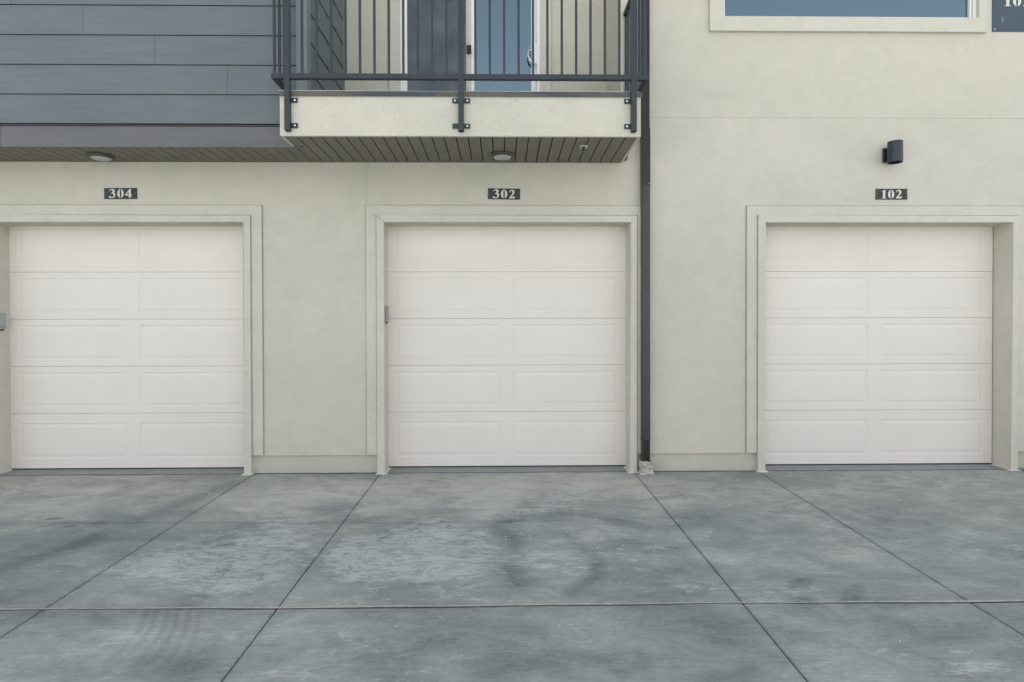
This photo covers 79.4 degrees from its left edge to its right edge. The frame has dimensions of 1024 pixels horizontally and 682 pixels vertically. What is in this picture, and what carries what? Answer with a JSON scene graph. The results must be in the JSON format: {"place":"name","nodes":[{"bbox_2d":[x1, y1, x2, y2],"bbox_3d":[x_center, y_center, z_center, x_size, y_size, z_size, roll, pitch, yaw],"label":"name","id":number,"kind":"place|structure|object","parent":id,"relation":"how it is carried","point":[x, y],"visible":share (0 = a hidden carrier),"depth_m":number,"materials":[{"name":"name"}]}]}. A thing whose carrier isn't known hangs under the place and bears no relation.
{"place":"outdoors","nodes":[
{"label":"outdoors","id":0,"kind":"place"},
{"bbox_2d":[0,464,1002,474],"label":"garage floor","id":1,"kind":"structure","parent":0,"point":[494,469],"depth_m":6.11,"materials":[{"name":"grey concrete"}]},
{"bbox_2d":[0,469,1005,475],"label":"floor joint","id":2,"kind":"object","parent":1,"relation":"on","point":[523,472],"visible":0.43,"depth_m":6.00,"materials":[{"name":"grey concrete"}]},
{"bbox_2d":[0,470,1023,681],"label":"driveway","id":3,"kind":"structure","parent":0,"point":[139,541],"depth_m":3.63,"materials":[{"name":"concrete"}]},
{"bbox_2d":[0,599,1023,609],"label":"joint sealant","id":4,"kind":"object","parent":3,"relation":"on","point":[523,604],"visible":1,"depth_m":3.27,"materials":[{"name":"grey"}]},
{"bbox_3d":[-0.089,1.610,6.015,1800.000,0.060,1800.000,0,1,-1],"label":"ground","id":5,"kind":"structure","parent":0,"visible":0},
{"bbox_2d":[0,0,1023,474],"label":"apartment building","id":6,"kind":"structure","parent":5,"relation":"on","point":[232,280],"depth_m":6.04,"materials":[{"name":"paint"}]},
{"bbox_2d":[0,313,5,330],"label":"keypad","id":7,"kind":"object","parent":6,"relation":"attached to","point":[2,321],"visible":1,"depth_m":6.00,"materials":[{"name":"grey plastic"}]},
{"bbox_2d":[86,152,114,160],"bbox_3d":[-3.812,-1.699,5.723,0.224,0.040,0.224,0,1,-1],"label":"ceiling light","id":8,"kind":"object","parent":6,"relation":"attached to","point":[98,156],"visible":1,"depth_m":5.67,"materials":[{"name":"white metal"}]},
{"bbox_2d":[104,188,136,198],"bbox_3d":[-3.758,-1.416,5.924,0.312,0.105,0.009,-1,1,-1],"label":"number plate","id":9,"kind":"object","parent":6,"relation":"attached to","point":[120,193],"visible":1,"depth_m":5.92,"materials":[{"name":"grey plastic"}]},
{"bbox_2d":[9,226,243,469],"bbox_3d":[-3.776,0.023,6.168,2.500,2.512,0.054,0,1,-1],"label":"garage door","id":10,"kind":"structure","parent":6,"relation":"in","point":[126,342],"depth_m":6.15,"materials":[{"name":"metal"}]},
{"bbox_2d":[385,306,388,322],"bbox_3d":[-1.227,-0.259,6.056,0.028,0.169,0.083,0,1,-1],"label":"keypad","id":11,"kind":"object","parent":6,"relation":"attached to","point":[386,314],"visible":1,"depth_m":6.02,"materials":[{"name":"grey plastic"}]},
{"bbox_2d":[271,0,647,132],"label":"balcony railing","id":12,"kind":"object","parent":6,"relation":"attached to","point":[282,81],"visible":0.95,"depth_m":5.14,"materials":[{"name":"metal"}]},
{"bbox_2d":[400,0,539,90],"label":"sliding door","id":13,"kind":"structure","parent":6,"relation":"in","point":[482,6],"depth_m":6.80,"materials":[{"name":"glass"}]},
{"bbox_2d":[490,151,514,159],"bbox_3d":[-0.088,-1.708,5.721,0.224,0.040,0.224,0,1,-1],"label":"ceiling light","id":14,"kind":"object","parent":6,"relation":"attached to","point":[502,155],"visible":1,"depth_m":5.66,"materials":[{"name":"white metal"}]},
{"bbox_2d":[488,188,519,199],"bbox_3d":[-0.078,-1.426,5.981,0.312,0.105,0.009,1,1,-1],"label":"number plate","id":15,"kind":"object","parent":6,"relation":"attached to","point":[503,193],"visible":1,"depth_m":5.98,"materials":[{"name":"grey plastic"}]},
{"bbox_2d":[388,226,625,467],"bbox_3d":[-0.050,0.013,6.226,2.500,2.512,0.054,0,1,-1],"label":"garage door","id":16,"kind":"structure","parent":6,"relation":"in","point":[507,344],"depth_m":6.21,"materials":[{"name":"metal"}]},
{"bbox_2d":[579,145,587,149],"bbox_3d":[0.634,-1.712,5.468,0.070,0.032,0.070,0,1,-1],"label":"ceiling sensor","id":17,"kind":"object","parent":6,"relation":"attached to","point":[583,147],"visible":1,"depth_m":5.45,"materials":[{"name":"plastic"}]},
{"bbox_2d":[637,0,654,474],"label":"downspout","id":18,"kind":"object","parent":6,"relation":"attached to","point":[645,464],"visible":0.94,"depth_m":5.93,"materials":[{"name":"metal"}]},
{"bbox_2d":[724,0,975,16],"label":"window","id":19,"kind":"structure","parent":6,"relation":"in","point":[821,8],"depth_m":6.06,"materials":[{"name":"glass"}]},
{"bbox_2d":[765,227,992,465],"bbox_3d":[3.675,0.004,6.284,2.500,2.512,0.054,0,1,-1],"label":"garage door","id":20,"kind":"structure","parent":6,"relation":"in","point":[879,339],"depth_m":6.26,"materials":[{"name":"metal"}]},
{"bbox_2d":[875,189,906,199],"bbox_3d":[3.715,-1.438,6.040,0.312,0.105,0.009,0,1,-1],"label":"number plate","id":21,"kind":"object","parent":6,"relation":"attached to","point":[890,194],"visible":1,"depth_m":6.04,"materials":[{"name":"grey plastic"}]},
{"bbox_2d":[882,140,902,163],"bbox_3d":[3.679,-1.814,5.950,0.132,0.200,0.181,0,1,-1],"label":"wall lamp","id":22,"kind":"object","parent":6,"relation":"attached to","point":[892,152],"visible":1,"depth_m":5.88,"materials":[{"name":"metal"}]},
{"bbox_2d":[992,0,1023,31],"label":"number plate","id":23,"kind":"object","parent":6,"relation":"attached to","point":[1007,15],"visible":1,"depth_m":6.04,"materials":[{"name":"metal"}]}
]}

